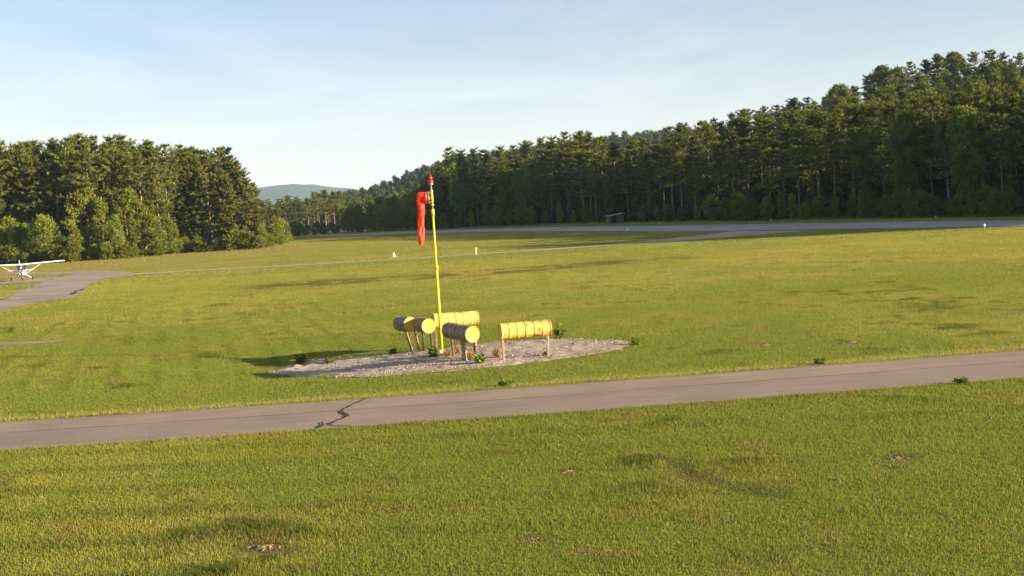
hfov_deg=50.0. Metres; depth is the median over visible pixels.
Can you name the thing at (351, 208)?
leafy tree
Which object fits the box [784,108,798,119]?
pine tree
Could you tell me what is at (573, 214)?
leafy tree
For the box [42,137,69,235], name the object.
pine tree
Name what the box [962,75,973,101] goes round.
pine tree
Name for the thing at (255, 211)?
pine tree
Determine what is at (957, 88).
pine tree
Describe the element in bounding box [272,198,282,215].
pine tree
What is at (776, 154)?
pine tree
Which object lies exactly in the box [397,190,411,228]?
leafy tree
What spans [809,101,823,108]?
pine tree
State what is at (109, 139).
pine tree
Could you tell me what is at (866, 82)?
pine tree
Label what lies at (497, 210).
leafy tree
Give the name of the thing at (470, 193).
pine tree
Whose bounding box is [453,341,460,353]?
dry tuft
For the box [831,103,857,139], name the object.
leafy tree
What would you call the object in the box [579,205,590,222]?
leafy tree
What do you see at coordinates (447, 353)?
dry tuft
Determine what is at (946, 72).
pine tree
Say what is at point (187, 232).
leafy tree
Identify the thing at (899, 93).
spruce tree
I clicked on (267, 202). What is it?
pine tree
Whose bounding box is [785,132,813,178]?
pine tree
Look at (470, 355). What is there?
dry tuft
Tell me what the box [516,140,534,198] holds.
pine tree
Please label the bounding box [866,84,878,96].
pine tree
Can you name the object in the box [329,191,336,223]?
pine tree
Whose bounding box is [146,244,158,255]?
shrub
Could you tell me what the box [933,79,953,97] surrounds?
pine tree
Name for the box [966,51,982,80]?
pine tree
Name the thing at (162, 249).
shrub
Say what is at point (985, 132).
pine tree
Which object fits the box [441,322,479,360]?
barrel marker
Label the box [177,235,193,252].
shrub
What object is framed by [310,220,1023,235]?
runway
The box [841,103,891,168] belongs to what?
pine tree
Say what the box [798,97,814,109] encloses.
pine tree
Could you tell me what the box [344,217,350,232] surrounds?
leafy tree
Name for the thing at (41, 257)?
shrub
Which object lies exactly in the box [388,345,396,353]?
weed
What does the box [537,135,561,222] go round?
pine tree
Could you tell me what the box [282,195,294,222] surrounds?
pine tree
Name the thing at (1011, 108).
pine tree
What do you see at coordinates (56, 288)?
apron
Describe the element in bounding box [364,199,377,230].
leafy tree
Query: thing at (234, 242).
shrub
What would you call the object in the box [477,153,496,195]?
pine tree
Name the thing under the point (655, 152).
pine tree
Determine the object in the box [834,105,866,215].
pine tree
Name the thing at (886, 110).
pine tree
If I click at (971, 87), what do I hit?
leafy tree
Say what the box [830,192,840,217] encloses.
leafy tree
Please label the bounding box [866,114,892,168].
pine tree
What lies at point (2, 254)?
shrub
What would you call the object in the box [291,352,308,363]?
weed
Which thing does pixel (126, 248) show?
shrub
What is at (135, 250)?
shrub
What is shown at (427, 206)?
leafy tree
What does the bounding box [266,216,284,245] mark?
leafy tree
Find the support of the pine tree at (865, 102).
on the ground at (504, 259)
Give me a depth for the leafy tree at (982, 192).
165.18 m
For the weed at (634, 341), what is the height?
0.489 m
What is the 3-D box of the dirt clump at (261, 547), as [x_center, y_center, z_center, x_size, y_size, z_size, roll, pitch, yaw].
[-3.949,4.139,17.495,0.489,0.078,0.326,-5,4,-22]
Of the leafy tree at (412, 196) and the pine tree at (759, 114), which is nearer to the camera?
the pine tree at (759, 114)
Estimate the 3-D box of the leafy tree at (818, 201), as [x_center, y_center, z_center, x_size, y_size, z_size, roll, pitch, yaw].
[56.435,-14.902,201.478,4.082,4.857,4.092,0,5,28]
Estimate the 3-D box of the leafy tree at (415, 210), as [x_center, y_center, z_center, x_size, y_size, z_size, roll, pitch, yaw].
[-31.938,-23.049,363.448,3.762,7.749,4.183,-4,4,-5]
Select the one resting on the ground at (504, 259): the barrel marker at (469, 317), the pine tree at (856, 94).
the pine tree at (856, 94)
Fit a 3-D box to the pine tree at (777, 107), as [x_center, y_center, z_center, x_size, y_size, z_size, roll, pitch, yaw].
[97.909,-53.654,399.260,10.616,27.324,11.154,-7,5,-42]
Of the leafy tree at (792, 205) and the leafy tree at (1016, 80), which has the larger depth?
the leafy tree at (1016, 80)
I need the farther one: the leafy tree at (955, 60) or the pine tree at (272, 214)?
the pine tree at (272, 214)
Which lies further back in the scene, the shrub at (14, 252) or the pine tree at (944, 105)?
the shrub at (14, 252)
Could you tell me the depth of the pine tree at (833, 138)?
200.59 m
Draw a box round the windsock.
[417,191,429,244]
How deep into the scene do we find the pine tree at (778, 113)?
342.53 m
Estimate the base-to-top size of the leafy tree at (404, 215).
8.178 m
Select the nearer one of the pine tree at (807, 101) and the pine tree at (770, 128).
the pine tree at (770, 128)
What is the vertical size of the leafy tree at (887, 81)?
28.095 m
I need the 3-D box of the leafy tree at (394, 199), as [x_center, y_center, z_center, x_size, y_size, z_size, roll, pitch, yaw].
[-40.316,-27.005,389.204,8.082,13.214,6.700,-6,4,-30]
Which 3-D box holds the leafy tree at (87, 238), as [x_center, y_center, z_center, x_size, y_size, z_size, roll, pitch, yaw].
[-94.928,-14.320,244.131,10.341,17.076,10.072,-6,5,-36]
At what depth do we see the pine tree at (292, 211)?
470.89 m
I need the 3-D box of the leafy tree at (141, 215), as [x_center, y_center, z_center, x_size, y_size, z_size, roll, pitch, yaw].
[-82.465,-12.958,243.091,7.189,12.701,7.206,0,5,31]
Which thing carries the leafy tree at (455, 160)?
on the ground at (504, 259)
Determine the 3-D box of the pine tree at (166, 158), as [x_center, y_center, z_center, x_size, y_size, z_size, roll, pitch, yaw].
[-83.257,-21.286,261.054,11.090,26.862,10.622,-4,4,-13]
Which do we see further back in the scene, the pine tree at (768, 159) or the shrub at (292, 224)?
the shrub at (292, 224)
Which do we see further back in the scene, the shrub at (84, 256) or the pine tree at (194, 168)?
the pine tree at (194, 168)
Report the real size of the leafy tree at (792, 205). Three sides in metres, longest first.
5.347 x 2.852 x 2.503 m
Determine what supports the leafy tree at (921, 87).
on the ground at (504, 259)
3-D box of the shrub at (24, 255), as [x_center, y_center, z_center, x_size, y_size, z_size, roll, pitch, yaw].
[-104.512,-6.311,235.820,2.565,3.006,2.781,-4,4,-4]
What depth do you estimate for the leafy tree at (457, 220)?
337.88 m
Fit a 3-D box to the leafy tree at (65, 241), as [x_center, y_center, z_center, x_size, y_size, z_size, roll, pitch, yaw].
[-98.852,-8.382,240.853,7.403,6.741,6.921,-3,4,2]
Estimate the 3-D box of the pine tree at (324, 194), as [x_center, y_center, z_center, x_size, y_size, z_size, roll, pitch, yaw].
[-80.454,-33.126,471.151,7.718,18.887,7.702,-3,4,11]
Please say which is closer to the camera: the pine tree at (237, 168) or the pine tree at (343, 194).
the pine tree at (237, 168)
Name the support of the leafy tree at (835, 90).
on the ground at (504, 259)
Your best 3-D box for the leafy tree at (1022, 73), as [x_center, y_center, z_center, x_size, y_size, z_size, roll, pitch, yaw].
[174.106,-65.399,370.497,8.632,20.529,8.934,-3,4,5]
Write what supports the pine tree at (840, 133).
on the ground at (504, 259)
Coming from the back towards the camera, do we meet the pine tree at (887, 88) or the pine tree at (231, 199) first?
the pine tree at (887, 88)
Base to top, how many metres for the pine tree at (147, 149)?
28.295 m
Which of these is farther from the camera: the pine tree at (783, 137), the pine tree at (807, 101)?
the pine tree at (807, 101)
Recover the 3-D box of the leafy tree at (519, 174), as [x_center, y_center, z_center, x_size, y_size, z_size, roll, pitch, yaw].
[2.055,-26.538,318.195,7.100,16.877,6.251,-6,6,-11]
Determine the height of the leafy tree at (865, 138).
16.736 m
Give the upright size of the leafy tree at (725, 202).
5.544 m
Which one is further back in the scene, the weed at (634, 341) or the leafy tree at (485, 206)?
the leafy tree at (485, 206)
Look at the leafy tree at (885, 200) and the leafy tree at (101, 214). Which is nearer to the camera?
the leafy tree at (885, 200)
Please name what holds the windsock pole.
on the gravel bed
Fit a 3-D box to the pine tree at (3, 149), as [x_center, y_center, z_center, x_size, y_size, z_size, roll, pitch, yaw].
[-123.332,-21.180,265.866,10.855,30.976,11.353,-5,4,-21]
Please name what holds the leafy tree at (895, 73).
on the ground at (504, 259)
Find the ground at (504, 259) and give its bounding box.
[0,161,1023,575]
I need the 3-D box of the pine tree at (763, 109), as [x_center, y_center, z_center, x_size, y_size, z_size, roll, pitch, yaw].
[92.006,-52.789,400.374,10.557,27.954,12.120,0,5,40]
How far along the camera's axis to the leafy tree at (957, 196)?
170.74 m
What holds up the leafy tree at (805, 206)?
on the ground at (504, 259)
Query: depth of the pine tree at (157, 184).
249.92 m
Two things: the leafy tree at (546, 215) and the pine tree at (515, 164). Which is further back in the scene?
the pine tree at (515, 164)
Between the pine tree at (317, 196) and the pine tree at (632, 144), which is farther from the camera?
the pine tree at (317, 196)
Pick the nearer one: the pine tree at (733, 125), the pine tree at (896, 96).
the pine tree at (733, 125)
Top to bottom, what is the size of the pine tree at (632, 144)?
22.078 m
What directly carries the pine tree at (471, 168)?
on the ground at (504, 259)
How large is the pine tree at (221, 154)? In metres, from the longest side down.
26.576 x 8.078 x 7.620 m
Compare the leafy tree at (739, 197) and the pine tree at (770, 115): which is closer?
the leafy tree at (739, 197)
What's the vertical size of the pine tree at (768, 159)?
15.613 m
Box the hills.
[25,184,358,232]
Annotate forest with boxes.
[0,58,1023,252]
[246,126,728,230]
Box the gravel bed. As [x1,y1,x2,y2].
[268,338,629,377]
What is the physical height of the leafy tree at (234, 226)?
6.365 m
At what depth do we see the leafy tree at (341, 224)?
422.12 m
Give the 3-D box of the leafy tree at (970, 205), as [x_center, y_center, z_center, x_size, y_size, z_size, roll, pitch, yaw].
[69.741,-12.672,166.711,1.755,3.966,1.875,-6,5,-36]
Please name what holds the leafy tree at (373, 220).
on the ground at (504, 259)
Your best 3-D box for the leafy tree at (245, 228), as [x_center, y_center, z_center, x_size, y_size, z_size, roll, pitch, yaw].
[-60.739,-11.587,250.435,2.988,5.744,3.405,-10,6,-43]
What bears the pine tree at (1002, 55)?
on the ground at (504, 259)
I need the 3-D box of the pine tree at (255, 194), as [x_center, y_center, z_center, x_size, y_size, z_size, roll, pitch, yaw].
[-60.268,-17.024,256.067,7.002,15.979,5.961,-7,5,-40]
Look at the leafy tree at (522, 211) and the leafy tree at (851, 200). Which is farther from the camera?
the leafy tree at (522, 211)
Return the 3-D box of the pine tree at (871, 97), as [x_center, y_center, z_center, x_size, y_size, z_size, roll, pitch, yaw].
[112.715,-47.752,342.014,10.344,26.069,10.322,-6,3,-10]
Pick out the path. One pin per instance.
(730, 234)
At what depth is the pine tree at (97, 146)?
262.20 m
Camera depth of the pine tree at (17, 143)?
258.82 m
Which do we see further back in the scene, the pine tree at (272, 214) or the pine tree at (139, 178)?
the pine tree at (272, 214)
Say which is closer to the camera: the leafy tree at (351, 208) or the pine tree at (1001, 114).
the pine tree at (1001, 114)
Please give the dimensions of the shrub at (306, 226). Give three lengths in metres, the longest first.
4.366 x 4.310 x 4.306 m
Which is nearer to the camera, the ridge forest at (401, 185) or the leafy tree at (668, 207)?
the leafy tree at (668, 207)
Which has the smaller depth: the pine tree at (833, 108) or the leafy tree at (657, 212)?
the leafy tree at (657, 212)
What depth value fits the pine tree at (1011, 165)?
166.36 m
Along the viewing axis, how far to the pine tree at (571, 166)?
308.89 m
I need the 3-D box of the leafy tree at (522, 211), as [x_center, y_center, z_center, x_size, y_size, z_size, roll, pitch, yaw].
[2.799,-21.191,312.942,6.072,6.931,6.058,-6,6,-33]
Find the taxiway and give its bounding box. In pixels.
[0,350,1023,449]
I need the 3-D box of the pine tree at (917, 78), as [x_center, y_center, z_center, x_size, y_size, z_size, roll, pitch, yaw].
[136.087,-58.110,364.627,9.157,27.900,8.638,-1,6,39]
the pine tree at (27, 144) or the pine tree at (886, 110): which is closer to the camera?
the pine tree at (886, 110)
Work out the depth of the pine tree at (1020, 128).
166.10 m
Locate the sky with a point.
(354, 94)
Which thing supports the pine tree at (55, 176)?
on the ground at (504, 259)
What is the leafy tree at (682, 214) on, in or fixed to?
on the ground at (504, 259)
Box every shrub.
[0,244,13,264]
[1,245,28,263]
[21,252,32,263]
[29,245,45,262]
[41,249,56,262]
[48,245,66,262]
[61,239,82,261]
[76,249,90,261]
[85,243,100,259]
[95,242,116,259]
[101,239,125,258]
[116,244,134,258]
[129,246,139,257]
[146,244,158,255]
[151,242,166,255]
[164,237,183,253]
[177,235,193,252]
[188,235,209,251]
[188,240,199,251]
[212,236,230,251]
[222,228,247,250]
[241,231,256,249]
[251,234,266,248]
[263,232,277,247]
[285,221,305,234]
[292,228,301,235]
[301,224,311,233]
[308,222,323,233]
[324,222,336,232]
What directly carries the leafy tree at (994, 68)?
on the ground at (504, 259)
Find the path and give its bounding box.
[133,230,812,274]
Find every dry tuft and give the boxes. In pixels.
[442,348,451,356]
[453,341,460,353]
[466,349,475,359]
[491,345,505,357]
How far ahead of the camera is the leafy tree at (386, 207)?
389.25 m
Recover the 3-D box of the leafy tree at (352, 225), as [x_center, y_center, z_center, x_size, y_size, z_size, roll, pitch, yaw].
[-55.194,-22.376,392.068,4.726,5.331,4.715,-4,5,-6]
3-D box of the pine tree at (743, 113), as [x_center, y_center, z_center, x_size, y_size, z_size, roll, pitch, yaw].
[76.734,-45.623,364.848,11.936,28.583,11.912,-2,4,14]
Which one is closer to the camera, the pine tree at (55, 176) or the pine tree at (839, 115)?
the pine tree at (839, 115)
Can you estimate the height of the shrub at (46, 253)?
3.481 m
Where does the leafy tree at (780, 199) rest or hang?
on the ground at (504, 259)
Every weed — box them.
[6,327,15,331]
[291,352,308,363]
[322,356,333,363]
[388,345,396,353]
[427,345,442,356]
[472,352,485,363]
[497,378,513,386]
[552,323,568,338]
[631,336,639,344]
[812,357,825,364]
[952,375,968,383]
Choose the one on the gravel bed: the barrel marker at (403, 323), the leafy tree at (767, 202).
the barrel marker at (403, 323)
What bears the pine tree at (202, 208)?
on the ground at (504, 259)
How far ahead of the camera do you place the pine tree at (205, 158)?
271.85 m
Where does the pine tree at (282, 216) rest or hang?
on the ground at (504, 259)
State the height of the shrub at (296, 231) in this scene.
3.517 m
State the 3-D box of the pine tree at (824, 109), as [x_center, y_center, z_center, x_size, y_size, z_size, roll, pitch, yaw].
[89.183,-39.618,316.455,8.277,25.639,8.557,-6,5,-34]
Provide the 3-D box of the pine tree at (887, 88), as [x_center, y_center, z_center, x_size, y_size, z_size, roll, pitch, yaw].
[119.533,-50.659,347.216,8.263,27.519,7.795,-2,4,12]
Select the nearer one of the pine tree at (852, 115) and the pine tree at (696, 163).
the pine tree at (852, 115)
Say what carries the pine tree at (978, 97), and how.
on the ground at (504, 259)
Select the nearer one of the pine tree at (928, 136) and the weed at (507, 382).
the weed at (507, 382)
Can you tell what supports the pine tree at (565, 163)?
on the ground at (504, 259)
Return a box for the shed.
[605,213,623,223]
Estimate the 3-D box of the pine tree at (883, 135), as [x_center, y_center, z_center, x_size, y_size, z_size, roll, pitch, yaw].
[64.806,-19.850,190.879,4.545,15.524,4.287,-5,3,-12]
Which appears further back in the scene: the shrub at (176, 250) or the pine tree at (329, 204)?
the pine tree at (329, 204)
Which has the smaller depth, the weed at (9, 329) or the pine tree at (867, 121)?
the weed at (9, 329)
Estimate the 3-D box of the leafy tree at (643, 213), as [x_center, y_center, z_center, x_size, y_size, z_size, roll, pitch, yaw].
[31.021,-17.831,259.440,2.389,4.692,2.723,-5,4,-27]
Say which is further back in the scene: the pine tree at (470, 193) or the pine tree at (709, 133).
the pine tree at (470, 193)
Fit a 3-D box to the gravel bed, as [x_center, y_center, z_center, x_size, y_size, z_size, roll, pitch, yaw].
[-2.548,2.721,40.464,13.770,0.563,8.100,-4,4,0]
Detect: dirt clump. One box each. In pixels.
[247,544,279,550]
[889,456,907,459]
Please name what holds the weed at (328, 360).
on the gravel bed
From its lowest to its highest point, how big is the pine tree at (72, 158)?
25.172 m
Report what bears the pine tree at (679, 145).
on the ground at (504, 259)
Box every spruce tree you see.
[895,85,905,109]
[942,75,956,102]
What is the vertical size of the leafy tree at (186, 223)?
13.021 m
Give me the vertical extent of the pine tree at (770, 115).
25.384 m
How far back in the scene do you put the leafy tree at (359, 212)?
401.33 m
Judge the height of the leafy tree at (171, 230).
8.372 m
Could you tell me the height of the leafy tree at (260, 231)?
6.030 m
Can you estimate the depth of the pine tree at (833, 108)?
316.26 m
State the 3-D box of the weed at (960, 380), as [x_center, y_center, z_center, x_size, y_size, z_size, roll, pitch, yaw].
[11.599,2.409,28.266,0.470,0.359,0.482,-4,4,0]
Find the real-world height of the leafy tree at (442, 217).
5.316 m
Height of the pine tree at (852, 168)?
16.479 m
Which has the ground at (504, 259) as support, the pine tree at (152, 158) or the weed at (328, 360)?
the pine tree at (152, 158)
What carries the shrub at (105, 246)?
on the ground at (504, 259)
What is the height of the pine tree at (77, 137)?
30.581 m
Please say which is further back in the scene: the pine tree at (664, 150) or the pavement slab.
the pine tree at (664, 150)
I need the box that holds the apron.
[0,271,133,309]
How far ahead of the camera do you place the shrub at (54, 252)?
233.85 m
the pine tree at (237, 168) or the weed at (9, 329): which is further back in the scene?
the pine tree at (237, 168)
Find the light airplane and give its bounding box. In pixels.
[0,260,64,280]
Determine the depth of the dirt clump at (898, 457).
20.78 m
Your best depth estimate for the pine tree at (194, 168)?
266.57 m
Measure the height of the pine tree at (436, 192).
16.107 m
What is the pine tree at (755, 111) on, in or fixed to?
on the ground at (504, 259)
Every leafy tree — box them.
[0,215,22,263]
[6,223,35,262]
[19,240,41,262]
[26,213,65,261]
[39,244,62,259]
[49,235,73,261]
[60,186,108,258]
[67,224,83,259]
[88,200,115,255]
[105,214,125,254]
[114,186,150,253]
[127,202,157,256]
[148,217,168,251]
[163,218,179,253]
[171,201,194,246]
[183,229,190,251]
[203,225,213,250]
[212,217,224,247]
[231,223,240,246]
[242,225,250,247]
[254,223,268,247]
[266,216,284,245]
[274,217,293,244]
[337,207,345,231]
[340,204,362,231]
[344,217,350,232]
[351,218,362,231]
[352,203,366,225]
[354,219,365,231]
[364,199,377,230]
[365,221,370,231]
[367,196,384,229]
[370,215,376,230]
[374,197,396,229]
[374,216,381,230]
[379,213,392,230]
[387,194,404,229]
[388,211,395,230]
[394,211,403,229]
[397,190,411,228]
[398,207,409,228]
[400,188,417,225]
[408,182,444,218]
[410,208,417,229]
[410,213,417,229]
[411,172,449,227]
[424,201,439,228]
[424,209,435,228]
[437,213,448,228]
[444,153,471,226]
[454,214,462,227]
[466,208,475,226]
[479,203,491,225]
[488,204,507,225]
[493,160,515,223]
[507,168,529,217]
[510,202,526,224]
[521,159,546,223]
[525,206,537,224]
[541,211,550,223]
[556,202,563,223]
[570,209,577,222]
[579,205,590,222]
[637,203,647,221]
[653,205,659,221]
[662,203,675,221]
[676,207,686,221]
[694,205,701,220]
[700,193,720,220]
[714,195,735,220]
[729,191,750,220]
[741,197,762,220]
[758,196,775,220]
[776,190,786,218]
[785,193,799,219]
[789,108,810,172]
[798,201,811,219]
[809,194,830,218]
[821,83,860,107]
[822,96,848,119]
[826,87,855,106]
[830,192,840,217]
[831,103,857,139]
[844,195,857,217]
[848,124,886,213]
[860,192,880,218]
[862,64,894,103]
[874,77,905,104]
[875,193,896,218]
[880,111,921,216]
[886,65,914,97]
[889,186,905,217]
[891,110,938,216]
[901,188,914,216]
[904,80,939,112]
[908,189,935,217]
[927,194,944,216]
[931,51,971,89]
[944,104,990,212]
[946,191,974,216]
[963,81,991,125]
[963,192,975,216]
[967,184,1000,215]
[982,187,1004,216]
[984,61,1007,90]
[999,72,1023,92]
[1020,65,1023,79]
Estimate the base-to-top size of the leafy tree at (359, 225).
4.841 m
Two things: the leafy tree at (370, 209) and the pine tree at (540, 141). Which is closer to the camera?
the pine tree at (540, 141)
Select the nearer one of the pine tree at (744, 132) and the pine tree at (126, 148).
the pine tree at (744, 132)
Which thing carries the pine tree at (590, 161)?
on the ground at (504, 259)
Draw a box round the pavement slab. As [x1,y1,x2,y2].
[0,340,63,344]
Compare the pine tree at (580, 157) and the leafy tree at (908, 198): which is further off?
the pine tree at (580, 157)
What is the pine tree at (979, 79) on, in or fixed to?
on the ground at (504, 259)
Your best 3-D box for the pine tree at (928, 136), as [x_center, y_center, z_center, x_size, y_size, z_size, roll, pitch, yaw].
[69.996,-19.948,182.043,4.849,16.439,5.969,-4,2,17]
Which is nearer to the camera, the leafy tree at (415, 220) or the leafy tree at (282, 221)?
the leafy tree at (282, 221)
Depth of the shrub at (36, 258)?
238.69 m
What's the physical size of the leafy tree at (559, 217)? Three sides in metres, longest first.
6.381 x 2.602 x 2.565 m
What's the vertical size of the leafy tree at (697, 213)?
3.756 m
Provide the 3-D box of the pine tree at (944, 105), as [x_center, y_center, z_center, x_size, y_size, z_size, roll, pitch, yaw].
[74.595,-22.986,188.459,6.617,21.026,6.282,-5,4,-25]
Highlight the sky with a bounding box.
[0,0,1023,189]
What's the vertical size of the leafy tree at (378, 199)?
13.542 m
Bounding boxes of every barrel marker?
[393,316,419,351]
[413,317,435,350]
[431,310,478,348]
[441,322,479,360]
[498,319,551,360]
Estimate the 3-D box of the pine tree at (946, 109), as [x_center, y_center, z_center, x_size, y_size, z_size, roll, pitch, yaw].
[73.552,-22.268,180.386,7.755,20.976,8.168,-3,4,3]
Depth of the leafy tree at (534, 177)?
311.13 m
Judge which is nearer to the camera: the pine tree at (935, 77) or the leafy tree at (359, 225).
the pine tree at (935, 77)
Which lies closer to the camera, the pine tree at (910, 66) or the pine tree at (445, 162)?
the pine tree at (445, 162)
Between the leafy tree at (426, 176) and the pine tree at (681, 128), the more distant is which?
the leafy tree at (426, 176)
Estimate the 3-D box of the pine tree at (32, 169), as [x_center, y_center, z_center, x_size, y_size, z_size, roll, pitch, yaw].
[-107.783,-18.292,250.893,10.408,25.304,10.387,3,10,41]
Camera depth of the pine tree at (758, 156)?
243.51 m
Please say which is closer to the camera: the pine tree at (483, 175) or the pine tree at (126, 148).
the pine tree at (126, 148)
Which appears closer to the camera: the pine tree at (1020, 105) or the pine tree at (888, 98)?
the pine tree at (1020, 105)
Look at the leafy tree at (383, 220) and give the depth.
377.31 m
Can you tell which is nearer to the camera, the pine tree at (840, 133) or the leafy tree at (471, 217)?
the pine tree at (840, 133)
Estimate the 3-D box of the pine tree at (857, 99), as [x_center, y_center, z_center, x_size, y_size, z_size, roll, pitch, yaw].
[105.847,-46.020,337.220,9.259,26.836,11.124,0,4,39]
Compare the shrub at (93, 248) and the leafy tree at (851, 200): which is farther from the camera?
the shrub at (93, 248)
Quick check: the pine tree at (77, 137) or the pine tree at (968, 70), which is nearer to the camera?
the pine tree at (77, 137)
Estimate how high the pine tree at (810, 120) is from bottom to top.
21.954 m
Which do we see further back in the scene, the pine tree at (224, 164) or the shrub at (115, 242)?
the pine tree at (224, 164)
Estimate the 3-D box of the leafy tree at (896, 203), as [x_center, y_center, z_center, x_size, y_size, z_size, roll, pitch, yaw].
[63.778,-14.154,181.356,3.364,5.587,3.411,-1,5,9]
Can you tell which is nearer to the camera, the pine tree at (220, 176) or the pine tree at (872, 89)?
the pine tree at (220, 176)
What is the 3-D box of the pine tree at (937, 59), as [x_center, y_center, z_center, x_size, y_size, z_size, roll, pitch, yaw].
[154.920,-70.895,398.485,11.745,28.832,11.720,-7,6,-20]
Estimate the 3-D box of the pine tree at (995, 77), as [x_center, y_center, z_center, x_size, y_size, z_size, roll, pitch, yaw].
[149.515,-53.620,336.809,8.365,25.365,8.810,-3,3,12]
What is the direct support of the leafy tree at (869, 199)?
on the ground at (504, 259)
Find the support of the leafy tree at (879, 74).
on the ground at (504, 259)
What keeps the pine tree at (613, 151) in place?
on the ground at (504, 259)
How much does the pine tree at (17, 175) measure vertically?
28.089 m
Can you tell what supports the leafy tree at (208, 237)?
on the ground at (504, 259)
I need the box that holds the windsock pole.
[428,175,442,352]
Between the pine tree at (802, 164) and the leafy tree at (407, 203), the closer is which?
the pine tree at (802, 164)
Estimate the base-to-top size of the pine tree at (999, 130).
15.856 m
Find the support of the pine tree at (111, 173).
on the ground at (504, 259)
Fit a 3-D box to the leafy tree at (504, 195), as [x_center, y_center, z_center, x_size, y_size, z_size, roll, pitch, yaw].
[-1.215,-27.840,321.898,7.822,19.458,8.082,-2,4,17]
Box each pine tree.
[0,139,16,238]
[0,153,22,256]
[0,156,10,218]
[0,161,18,237]
[1,143,49,253]
[8,142,40,236]
[14,140,43,238]
[14,154,59,242]
[19,139,52,243]
[39,161,74,236]
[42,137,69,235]
[47,136,92,217]
[55,150,90,243]
[65,135,111,212]
[67,133,99,244]
[67,142,107,258]
[90,134,126,202]
[90,144,127,245]
[96,147,138,255]
[110,133,144,245]
[121,151,166,247]
[133,143,164,242]
[135,138,163,247]
[138,142,184,245]
[143,161,169,241]
[154,162,184,252]
[169,142,208,225]
[172,151,200,224]
[174,146,208,234]
[181,151,212,239]
[189,149,217,244]
[190,176,217,250]
[204,162,225,226]
[207,168,238,243]
[209,145,233,247]
[213,145,244,231]
[217,176,243,248]
[224,159,262,248]
[236,170,261,247]
[240,182,268,231]
[249,199,264,237]
[258,200,269,224]
[264,199,272,220]
[266,201,275,223]
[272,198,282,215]
[278,198,287,232]
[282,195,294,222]
[283,199,298,221]
[293,196,303,222]
[295,198,306,220]
[300,197,312,224]
[309,191,320,228]
[312,191,322,222]
[316,189,332,225]
[323,193,332,226]
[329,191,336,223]
[333,190,346,222]
[338,193,347,207]
[427,160,447,225]
[430,180,443,227]
[437,147,454,193]
[451,149,476,226]
[462,172,477,226]
[463,147,485,225]
[473,149,497,224]
[474,159,498,225]
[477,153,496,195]
[486,145,508,188]
[497,144,527,223]
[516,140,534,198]
[530,136,550,198]
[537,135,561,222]
[539,161,558,223]
[543,148,561,189]
[552,131,582,221]
[559,159,575,222]
[561,141,579,192]
[562,130,597,221]
[568,151,594,222]
[575,130,606,221]
[579,143,601,219]
[586,159,604,221]
[589,136,613,184]
[598,140,626,187]
[616,135,641,219]
[617,162,633,221]
[630,135,655,198]
[633,153,656,220]
[648,126,685,219]
[648,139,669,196]
[652,159,671,219]
[665,147,678,199]
[668,121,699,187]
[669,134,697,206]
[681,144,705,182]
[683,137,711,220]
[689,119,713,218]
[690,121,725,180]
[704,120,732,193]
[706,147,727,198]
[710,117,724,141]
[721,130,749,219]
[722,112,735,154]
[722,117,755,185]
[724,128,754,180]
[725,116,759,193]
[730,108,757,141]
[730,144,754,194]
[740,108,754,152]
[743,115,774,194]
[748,140,773,178]
[750,110,760,137]
[750,111,769,144]
[751,118,780,217]
[755,143,780,216]
[760,104,773,117]
[762,116,804,184]
[764,112,774,137]
[768,126,793,218]
[768,132,787,173]
[769,104,782,127]
[771,109,784,135]
[776,110,794,132]
[780,97,800,127]
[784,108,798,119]
[784,122,814,218]
[785,111,817,191]
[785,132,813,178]
[793,103,808,109]
[793,108,824,199]
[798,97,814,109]
[799,121,827,178]
[805,127,829,213]
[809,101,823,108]
[810,111,837,215]
[815,124,833,168]
[816,116,843,217]
[818,107,832,123]
[822,108,855,215]
[827,104,840,117]
[831,128,864,217]
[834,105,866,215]
[834,125,852,161]
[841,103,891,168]
[846,95,863,118]
[850,85,863,106]
[852,91,862,111]
[859,100,878,135]
[860,75,870,99]
[860,94,876,116]
[860,100,888,157]
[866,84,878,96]
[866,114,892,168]
[872,130,892,216]
[874,102,896,194]
[876,92,899,122]
[879,85,900,105]
[886,98,929,163]
[891,95,906,112]
[896,72,911,104]
[900,96,941,167]
[903,62,931,106]
[905,92,920,111]
[909,72,931,104]
[915,91,949,214]
[918,120,945,214]
[919,59,937,88]
[920,90,934,129]
[925,119,958,214]
[927,53,953,97]
[928,69,943,94]
[930,94,950,212]
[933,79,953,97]
[936,91,973,210]
[938,85,954,107]
[939,90,995,192]
[941,68,956,86]
[946,84,965,107]
[959,64,978,89]
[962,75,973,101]
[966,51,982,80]
[969,85,995,212]
[969,111,992,212]
[970,86,1016,185]
[972,74,985,84]
[973,61,989,87]
[979,49,999,78]
[984,82,1005,137]
[986,112,1016,215]
[990,99,1013,154]
[992,72,1008,91]
[996,91,1023,162]
[997,94,1023,148]
[998,51,1016,83]
[999,62,1020,89]
[1001,85,1018,156]
[1002,116,1023,213]
[1012,52,1023,71]
[1015,95,1023,154]
[1015,117,1023,164]
[1017,87,1023,110]
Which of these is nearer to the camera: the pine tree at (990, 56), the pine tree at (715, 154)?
the pine tree at (715, 154)
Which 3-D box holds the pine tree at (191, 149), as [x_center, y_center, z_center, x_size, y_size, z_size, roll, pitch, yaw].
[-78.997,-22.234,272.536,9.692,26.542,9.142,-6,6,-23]

